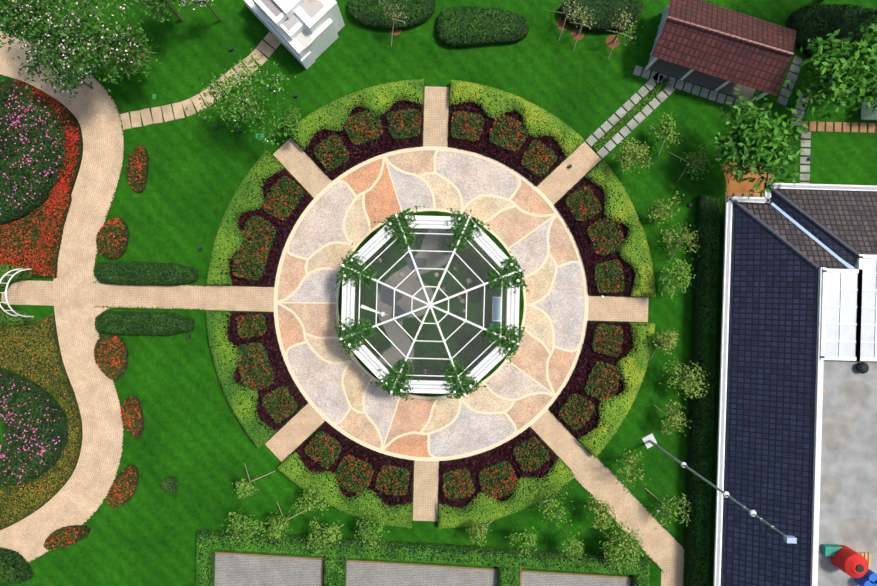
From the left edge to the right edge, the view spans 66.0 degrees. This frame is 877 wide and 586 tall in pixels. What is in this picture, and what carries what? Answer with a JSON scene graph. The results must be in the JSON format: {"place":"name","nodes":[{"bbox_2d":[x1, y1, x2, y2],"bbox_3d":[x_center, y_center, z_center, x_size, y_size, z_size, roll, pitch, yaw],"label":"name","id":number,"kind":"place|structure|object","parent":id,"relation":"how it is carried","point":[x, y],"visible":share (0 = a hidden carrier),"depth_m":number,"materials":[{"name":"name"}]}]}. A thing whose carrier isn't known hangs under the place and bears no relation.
{"place":"outdoors","nodes":[
{"label":"outdoors","id":0,"kind":"place"},
{"bbox_2d":[274,146,587,460],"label":"plaza paving","id":1,"kind":"structure","parent":0,"point":[521,216],"depth_m":41.18,"materials":[{"name":"beige stone"}]},
{"bbox_2d":[338,211,523,396],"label":"plaza grass","id":2,"kind":"structure","parent":1,"relation":"on","point":[494,239],"depth_m":41.16,"materials":[{"name":"green plant"}]},
{"bbox_2d":[354,225,510,383],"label":"aviary turf","id":3,"kind":"structure","parent":2,"relation":"on","point":[388,262],"depth_m":41.16,"materials":[{"name":"green plant"}]},
{"bbox_2d":[377,229,453,376],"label":"aviary gravel path","id":4,"kind":"structure","parent":3,"relation":"on","point":[410,281],"depth_m":41.15,"materials":[{"name":"grey gravel"}]},
{"bbox_2d":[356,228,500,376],"bbox_3d":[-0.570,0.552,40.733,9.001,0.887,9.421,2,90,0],"label":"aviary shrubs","id":5,"kind":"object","parent":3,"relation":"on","point":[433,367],"depth_m":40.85,"materials":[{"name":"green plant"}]},
{"bbox_2d":[360,247,500,373],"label":"aviary fittings","id":6,"kind":"object","parent":3,"relation":"on","point":[398,311],"depth_m":41.11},
{"bbox_2d":[338,214,522,396],"bbox_3d":[-0.454,0.659,38.796,10.309,4.820,10.309,2,90,0],"label":"gazebo","id":7,"kind":"object","parent":3,"relation":"on","point":[348,306],"visible":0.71,"depth_m":38.21,"materials":[{"name":"white metal"}]},
{"bbox_2d":[344,218,516,390],"bbox_3d":[-0.454,0.659,38.671,9.955,4.270,9.955,2,90,0],"label":"aviary wire mesh","id":8,"kind":"object","parent":7,"relation":"attached to","point":[433,310],"visible":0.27,"depth_m":37.63,"materials":[{"name":"grey metal"}]},
{"bbox_2d":[332,205,529,400],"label":"climbing plants","id":9,"kind":"object","parent":7,"relation":"attached to","point":[369,272],"visible":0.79,"depth_m":37.94,"materials":[{"name":"green plant"}]},
{"bbox_2d":[0,0,876,585],"bbox_3d":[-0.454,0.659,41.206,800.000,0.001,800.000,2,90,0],"label":"lawn","id":10,"kind":"structure","parent":0,"point":[198,444],"depth_m":41.21,"materials":[{"name":"green plant"}]},
{"bbox_2d":[0,264,32,291],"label":"arch shrub","id":11,"kind":"object","parent":10,"relation":"on","point":[11,274],"depth_m":40.66,"materials":[{"name":"green plant"}]},
{"bbox_2d":[0,547,33,584],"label":"shrub","id":12,"kind":"object","parent":10,"relation":"on","point":[6,578],"depth_m":40.70,"materials":[{"name":"green plant"}]},
{"bbox_2d":[0,303,33,325],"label":"arch shrub","id":13,"kind":"object","parent":10,"relation":"on","point":[8,316],"depth_m":40.66,"materials":[{"name":"green plant"}]},
{"bbox_2d":[0,268,33,316],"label":"garden arch","id":14,"kind":"structure","parent":10,"relation":"on","point":[7,283],"depth_m":39.13,"materials":[{"name":"paint"}]},
{"bbox_2d":[0,368,67,485],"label":"flower bed","id":15,"kind":"object","parent":10,"relation":"on","point":[26,458],"depth_m":40.34,"materials":[{"name":"green plant"}]},
{"bbox_2d":[0,79,70,224],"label":"flower bed","id":16,"kind":"object","parent":10,"relation":"on","point":[29,170],"depth_m":40.35,"materials":[{"name":"green plant"}]},
{"bbox_2d":[0,177,71,277],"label":"flower bed","id":17,"kind":"object","parent":10,"relation":"on","point":[31,236],"depth_m":40.82,"materials":[{"name":"plant"}]},
{"bbox_2d":[0,313,81,549],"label":"flower bed","id":18,"kind":"object","parent":10,"relation":"on","point":[39,377],"depth_m":40.96,"materials":[{"name":"yellow plant"}]},
{"bbox_2d":[1,79,82,272],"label":"red flower bed","id":19,"kind":"object","parent":10,"relation":"on","point":[66,129],"depth_m":40.83,"materials":[{"name":"red plant"}]},
{"bbox_2d":[0,30,124,562],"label":"winding path","id":20,"kind":"structure","parent":10,"relation":"on","point":[79,497],"depth_m":41.17,"materials":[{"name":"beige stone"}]},
{"bbox_2d":[43,525,90,549],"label":"flowering bush","id":21,"kind":"object","parent":10,"relation":"on","point":[67,536],"depth_m":40.85,"materials":[{"name":"plant"}]},
{"bbox_2d":[94,334,128,379],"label":"flowering bush","id":22,"kind":"object","parent":10,"relation":"on","point":[105,364],"depth_m":40.83,"materials":[{"name":"plant"}]},
{"bbox_2d":[95,218,129,259],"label":"flowering bush","id":23,"kind":"object","parent":10,"relation":"on","point":[116,234],"depth_m":40.83,"materials":[{"name":"green plant"}]},
{"bbox_2d":[107,464,139,507],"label":"flowering bush","id":24,"kind":"object","parent":10,"relation":"on","point":[119,476],"depth_m":40.84,"materials":[{"name":"plant"}]},
{"bbox_2d":[120,396,143,438],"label":"flowering bush","id":25,"kind":"object","parent":10,"relation":"on","point":[135,417],"depth_m":40.85,"materials":[{"name":"red plant"}]},
{"bbox_2d":[126,145,148,192],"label":"flowering bush","id":26,"kind":"object","parent":10,"relation":"on","point":[132,181],"depth_m":40.86,"materials":[{"name":"red plant"}]},
{"bbox_2d":[95,311,194,335],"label":"hedge","id":27,"kind":"object","parent":10,"relation":"on","point":[137,321],"depth_m":40.60,"materials":[{"name":"green plant"}]},
{"bbox_2d":[93,261,198,285],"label":"hedge","id":28,"kind":"object","parent":10,"relation":"on","point":[155,280],"depth_m":40.59,"materials":[{"name":"green plant"}]},
{"bbox_2d":[160,476,177,494],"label":"round shrub","id":29,"kind":"object","parent":10,"relation":"on","point":[163,484],"depth_m":40.83,"materials":[{"name":"green plant"}]},
{"bbox_2d":[243,0,344,69],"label":"white monument","id":30,"kind":"object","parent":10,"relation":"on","point":[304,33],"visible":1,"depth_m":38.68,"materials":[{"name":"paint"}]},
{"bbox_2d":[323,553,346,585],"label":"hedge","id":31,"kind":"object","parent":10,"relation":"on","point":[329,561],"depth_m":40.45,"materials":[{"name":"green plant"}]},
{"bbox_2d":[1,86,684,585],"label":"walkways","id":32,"kind":"structure","parent":10,"relation":"on","point":[597,480],"depth_m":41.18,"materials":[{"name":"stone"}]},
{"bbox_2d":[347,0,435,30],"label":"island shrub","id":33,"kind":"object","parent":10,"relation":"on","point":[410,25],"depth_m":40.63,"materials":[{"name":"green plant"}]},
{"bbox_2d":[214,554,630,585],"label":"parking spaces","id":34,"kind":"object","parent":10,"relation":"on","point":[238,570],"visible":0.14,"depth_m":41.18,"materials":[{"name":"grey concrete"}]},
{"bbox_2d":[195,529,649,585],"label":"hedge bays","id":35,"kind":"object","parent":10,"relation":"on","point":[425,559],"depth_m":40.52,"materials":[{"name":"green plant"}]},
{"bbox_2d":[215,551,635,585],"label":"curb","id":36,"kind":"structure","parent":10,"relation":"on","point":[417,564],"depth_m":41.11,"materials":[{"name":"grey concrete"}]},
{"bbox_2d":[207,80,653,527],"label":"plants","id":37,"kind":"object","parent":10,"relation":"on","point":[308,203],"visible":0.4,"depth_m":41.07,"materials":[{"name":"plant"}]},
{"bbox_2d":[232,108,625,498],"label":"flowering bushes","id":38,"kind":"object","parent":37,"relation":"on","point":[606,379],"visible":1,"depth_m":40.62,"materials":[{"name":"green plant"}]},
{"bbox_2d":[227,100,634,506],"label":"dark purple groundcover","id":39,"kind":"object","parent":37,"relation":"on","point":[509,445],"visible":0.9,"depth_m":40.90,"materials":[{"name":"plant"}]},
{"bbox_2d":[206,79,655,528],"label":"ring hedge leaves","id":40,"kind":"object","parent":37,"relation":"on","point":[303,122],"visible":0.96,"depth_m":40.35,"materials":[{"name":"green plant"}]},
{"bbox_2d":[9,0,876,543],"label":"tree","id":41,"kind":"object","parent":10,"relation":"on","point":[579,34],"visible":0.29,"depth_m":40.73,"materials":[{"name":"brown plant"}]},
{"bbox_2d":[0,0,83,53],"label":"tree","id":42,"kind":"object","parent":41,"relation":"attached to","point":[18,14],"depth_m":36.17,"materials":[{"name":"green plant"}]},
{"bbox_2d":[12,26,97,101],"bbox_3d":[-21.192,-12.643,37.026,4.727,2.147,4.261,2,90,0],"label":"tree","id":43,"kind":"object","parent":41,"relation":"attached to","point":[36,65],"depth_m":36.98,"materials":[{"name":"green plant"}]},
{"bbox_2d":[29,0,142,93],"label":"tree","id":44,"kind":"object","parent":41,"relation":"attached to","point":[81,43],"depth_m":36.15,"materials":[{"name":"green plant"}]},
{"bbox_2d":[87,18,161,91],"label":"tree leaves","id":45,"kind":"object","parent":41,"relation":"attached to","point":[137,59],"visible":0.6,"depth_m":37.34,"materials":[{"name":"green plant"}]},
{"bbox_2d":[135,0,177,21],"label":"tree top leaves","id":46,"kind":"object","parent":41,"relation":"attached to","point":[154,6],"visible":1,"depth_m":37.39,"materials":[{"name":"green plant"}]},
{"bbox_2d":[176,0,216,10],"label":"tree","id":47,"kind":"object","parent":41,"relation":"attached to","point":[190,2],"depth_m":37.83,"materials":[{"name":"green plant"}]},
{"bbox_2d":[184,48,295,148],"bbox_3d":[-10.744,-10.978,37.035,6.127,2.326,5.034,23,90,0],"label":"tree","id":48,"kind":"object","parent":41,"relation":"attached to","point":[235,106],"depth_m":36.99,"materials":[{"name":"green plant"}]},
{"bbox_2d":[218,508,269,551],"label":"sapling leaves","id":49,"kind":"object","parent":41,"relation":"attached to","point":[236,523],"visible":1,"depth_m":38.98,"materials":[{"name":"green plant"}]},
{"bbox_2d":[232,478,258,501],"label":"sapling leaves","id":50,"kind":"object","parent":41,"relation":"attached to","point":[242,485],"visible":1,"depth_m":39.08,"materials":[{"name":"green plant"}]},
{"bbox_2d":[263,512,291,543],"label":"sapling leaves","id":51,"kind":"object","parent":41,"relation":"on","point":[278,526],"visible":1,"depth_m":39.45,"materials":[{"name":"green plant"}]},
{"bbox_2d":[276,104,301,139],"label":"tree leaves","id":52,"kind":"object","parent":41,"relation":"attached to","point":[290,118],"visible":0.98,"depth_m":38.94,"materials":[{"name":"green plant"}]},
{"bbox_2d":[288,485,332,519],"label":"sapling leaves","id":53,"kind":"object","parent":41,"relation":"attached to","point":[310,505],"visible":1,"depth_m":38.81,"materials":[{"name":"green plant"}]},
{"bbox_2d":[301,518,342,560],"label":"sapling leaves","id":54,"kind":"object","parent":41,"relation":"attached to","point":[318,542],"visible":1,"depth_m":38.93,"materials":[{"name":"green plant"}]},
{"bbox_2d":[349,508,392,553],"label":"sapling leaves","id":55,"kind":"object","parent":41,"relation":"on","point":[369,529],"visible":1,"depth_m":39.06,"materials":[{"name":"green plant"}]},
{"bbox_2d":[379,0,407,27],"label":"standard leaves","id":56,"kind":"object","parent":41,"relation":"attached to","point":[392,14],"visible":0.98,"depth_m":38.80,"materials":[{"name":"green plant"}]},
{"bbox_2d":[465,521,491,545],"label":"sapling leaves","id":57,"kind":"object","parent":41,"relation":"attached to","point":[477,531],"visible":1,"depth_m":38.85,"materials":[{"name":"green plant"}]},
{"bbox_2d":[505,526,538,556],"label":"sapling leaves","id":58,"kind":"object","parent":41,"relation":"attached to","point":[529,539],"visible":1,"depth_m":38.89,"materials":[{"name":"green plant"}]},
{"bbox_2d":[534,475,574,527],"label":"sapling leaves","id":59,"kind":"object","parent":41,"relation":"on","point":[548,505],"visible":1,"depth_m":39.21,"materials":[{"name":"green plant"}]},
{"bbox_2d":[555,0,587,24],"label":"standard leaves","id":60,"kind":"object","parent":41,"relation":"attached to","point":[571,10],"visible":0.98,"depth_m":38.73,"materials":[{"name":"green plant"}]},
{"bbox_2d":[559,531,585,561],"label":"sapling leaves","id":61,"kind":"object","parent":41,"relation":"attached to","point":[573,548],"visible":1,"depth_m":38.76,"materials":[{"name":"green plant"}]},
{"bbox_2d":[570,1,596,30],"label":"standard leaves","id":62,"kind":"object","parent":41,"relation":"attached to","point":[584,23],"visible":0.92,"depth_m":38.70,"materials":[{"name":"green plant"}]},
{"bbox_2d":[584,496,615,531],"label":"sapling leaves","id":63,"kind":"object","parent":41,"relation":"attached to","point":[604,518],"visible":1,"depth_m":38.91,"materials":[{"name":"green plant"}]},
{"bbox_2d":[597,520,645,571],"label":"sapling leaves","id":64,"kind":"object","parent":41,"relation":"on","point":[620,539],"visible":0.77,"depth_m":39.09,"materials":[{"name":"green plant"}]},
{"bbox_2d":[609,7,636,45],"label":"standard leaves","id":65,"kind":"object","parent":41,"relation":"attached to","point":[624,24],"visible":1,"depth_m":38.76,"materials":[{"name":"green plant"}]},
{"bbox_2d":[603,534,643,571],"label":"sapling leaves","id":66,"kind":"object","parent":41,"relation":"attached to","point":[625,558],"visible":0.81,"depth_m":38.81,"materials":[{"name":"green plant"}]},
{"bbox_2d":[609,132,653,173],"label":"sapling leaves","id":67,"kind":"object","parent":41,"relation":"attached to","point":[639,153],"visible":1,"depth_m":38.81,"materials":[{"name":"green plant"}]},
{"bbox_2d":[613,445,650,494],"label":"sapling leaves","id":68,"kind":"object","parent":41,"relation":"attached to","point":[632,458],"visible":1,"depth_m":38.98,"materials":[{"name":"green plant"}]},
{"bbox_2d":[649,112,679,148],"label":"sapling leaves","id":69,"kind":"object","parent":41,"relation":"attached to","point":[664,131],"visible":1,"depth_m":39.31,"materials":[{"name":"green plant"}]},
{"bbox_2d":[645,191,683,226],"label":"sapling leaves","id":70,"kind":"object","parent":41,"relation":"attached to","point":[664,214],"visible":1,"depth_m":39.46,"materials":[{"name":"green plant"}]},
{"bbox_2d":[653,329,679,354],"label":"sapling leaves","id":71,"kind":"object","parent":41,"relation":"on","point":[667,335],"visible":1,"depth_m":39.39,"materials":[{"name":"green plant"}]},
{"bbox_2d":[651,493,692,529],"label":"sapling leaves","id":72,"kind":"object","parent":41,"relation":"on","point":[669,510],"visible":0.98,"depth_m":39.36,"materials":[{"name":"green plant"}]},
{"bbox_2d":[656,399,690,436],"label":"sapling leaves","id":73,"kind":"object","parent":41,"relation":"on","point":[674,423],"visible":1,"depth_m":39.35,"materials":[{"name":"green plant"}]},
{"bbox_2d":[654,253,695,301],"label":"sapling leaves","id":74,"kind":"object","parent":41,"relation":"attached to","point":[685,279],"visible":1,"depth_m":38.92,"materials":[{"name":"green plant"}]},
{"bbox_2d":[658,221,700,256],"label":"sapling leaves","id":75,"kind":"object","parent":41,"relation":"attached to","point":[686,236],"visible":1,"depth_m":39.27,"materials":[{"name":"green plant"}]},
{"bbox_2d":[659,357,712,399],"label":"sapling leaves","id":76,"kind":"object","parent":41,"relation":"on","point":[690,383],"visible":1,"depth_m":39.14,"materials":[{"name":"green plant"}]},
{"bbox_2d":[680,143,713,181],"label":"sapling leaves","id":77,"kind":"object","parent":41,"relation":"on","point":[696,163],"visible":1,"depth_m":39.43,"materials":[{"name":"green plant"}]},
{"bbox_2d":[706,87,807,199],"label":"tree leaves","id":78,"kind":"object","parent":41,"relation":"attached to","point":[760,140],"visible":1,"depth_m":36.79,"materials":[{"name":"green plant"}]},
{"bbox_2d":[785,27,876,119],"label":"tree leaves","id":79,"kind":"object","parent":41,"relation":"attached to","point":[856,71],"visible":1,"depth_m":36.34,"materials":[{"name":"green plant"}]},
{"bbox_2d":[849,7,876,56],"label":"tree leaves","id":80,"kind":"object","parent":41,"relation":"attached to","point":[871,33],"visible":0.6,"depth_m":36.61,"materials":[{"name":"green plant"}]},
{"bbox_2d":[152,47,812,512],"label":"lawn fittings","id":81,"kind":"object","parent":10,"relation":"on","point":[258,135],"visible":0.56,"depth_m":41.03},
{"bbox_2d":[436,5,528,47],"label":"hedge","id":82,"kind":"object","parent":10,"relation":"on","point":[474,9],"depth_m":40.44,"materials":[{"name":"green plant"}]},
{"bbox_2d":[119,32,876,200],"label":"stepping stones","id":83,"kind":"object","parent":10,"relation":"on","point":[273,41],"visible":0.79,"depth_m":41.16,"materials":[{"name":"stone"}]},
{"bbox_2d":[497,563,519,585],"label":"hedge","id":84,"kind":"object","parent":10,"relation":"on","point":[509,573],"depth_m":40.43,"materials":[{"name":"green plant"}]},
{"bbox_2d":[559,0,642,32],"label":"island shrub","id":85,"kind":"object","parent":10,"relation":"on","point":[612,2],"depth_m":40.40,"materials":[{"name":"green plant"}]},
{"bbox_2d":[593,77,670,151],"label":"plants","id":86,"kind":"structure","parent":10,"relation":"on","point":[647,99],"depth_m":41.03,"materials":[{"name":"green plant"}]},
{"bbox_2d":[683,194,720,585],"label":"house hedge","id":87,"kind":"object","parent":10,"relation":"on","point":[706,489],"depth_m":40.50,"materials":[{"name":"green plant"}]},
{"bbox_2d":[645,4,792,102],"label":"shed frame","id":88,"kind":"object","parent":10,"relation":"on","point":[680,72],"visible":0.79,"depth_m":41.18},
{"bbox_2d":[651,0,795,95],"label":"shed roof tiles","id":89,"kind":"object","parent":88,"relation":"on","point":[756,67],"visible":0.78,"depth_m":38.18,"materials":[{"name":"red tile"}]},
{"bbox_2d":[642,433,796,543],"bbox_3d":[12.864,9.014,32.893,0.700,16.625,0.700,-27,90,0],"label":"mast with globes","id":90,"kind":"object","parent":10,"relation":"on","point":[649,440],"visible":1,"depth_m":31.82,"materials":[{"name":"paint"}]},
{"bbox_2d":[722,162,773,193],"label":"bare earth patches","id":91,"kind":"object","parent":10,"relation":"on","point":[734,185],"visible":0.29,"depth_m":41.20,"materials":[{"name":"soil"}]},
{"bbox_2d":[786,3,876,59],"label":"palm shrubs","id":92,"kind":"object","parent":10,"relation":"on","point":[826,16],"depth_m":40.35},
{"bbox_2d":[861,99,876,119],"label":"slab","id":93,"kind":"structure","parent":10,"relation":"on","point":[865,114],"depth_m":40.71,"materials":[{"name":"paint"}]},
{"bbox_2d":[713,183,876,585],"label":"house trim and walls","id":94,"kind":"structure","parent":0,"point":[724,386],"depth_m":38.20,"materials":[{"name":"white paint"}]},
{"bbox_2d":[722,188,876,585],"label":"house roof tiles","id":95,"kind":"object","parent":94,"relation":"on","point":[771,399],"visible":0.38,"depth_m":37.27,"materials":[{"name":"blue tile"}]},
{"bbox_2d":[818,360,876,585],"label":"patio floor","id":96,"kind":"structure","parent":94,"relation":"on","point":[848,500],"depth_m":36.46,"materials":[{"name":"grey concrete"}]},
{"bbox_2d":[821,362,876,585],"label":"house deck clutter","id":97,"kind":"object","parent":96,"relation":"on","point":[856,566],"visible":0.98,"depth_m":35.64,"materials":[{"name":"red plastic"}]},
{"bbox_2d":[820,254,876,360],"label":"pergola","id":98,"kind":"object","parent":94,"relation":"attached to","point":[859,307],"visible":0.92,"depth_m":35.99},
{"bbox_2d":[825,258,876,357],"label":"pergola roof","id":99,"kind":"structure","parent":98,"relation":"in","point":[849,298],"depth_m":36.06,"materials":[{"name":"white glass"}]}
]}

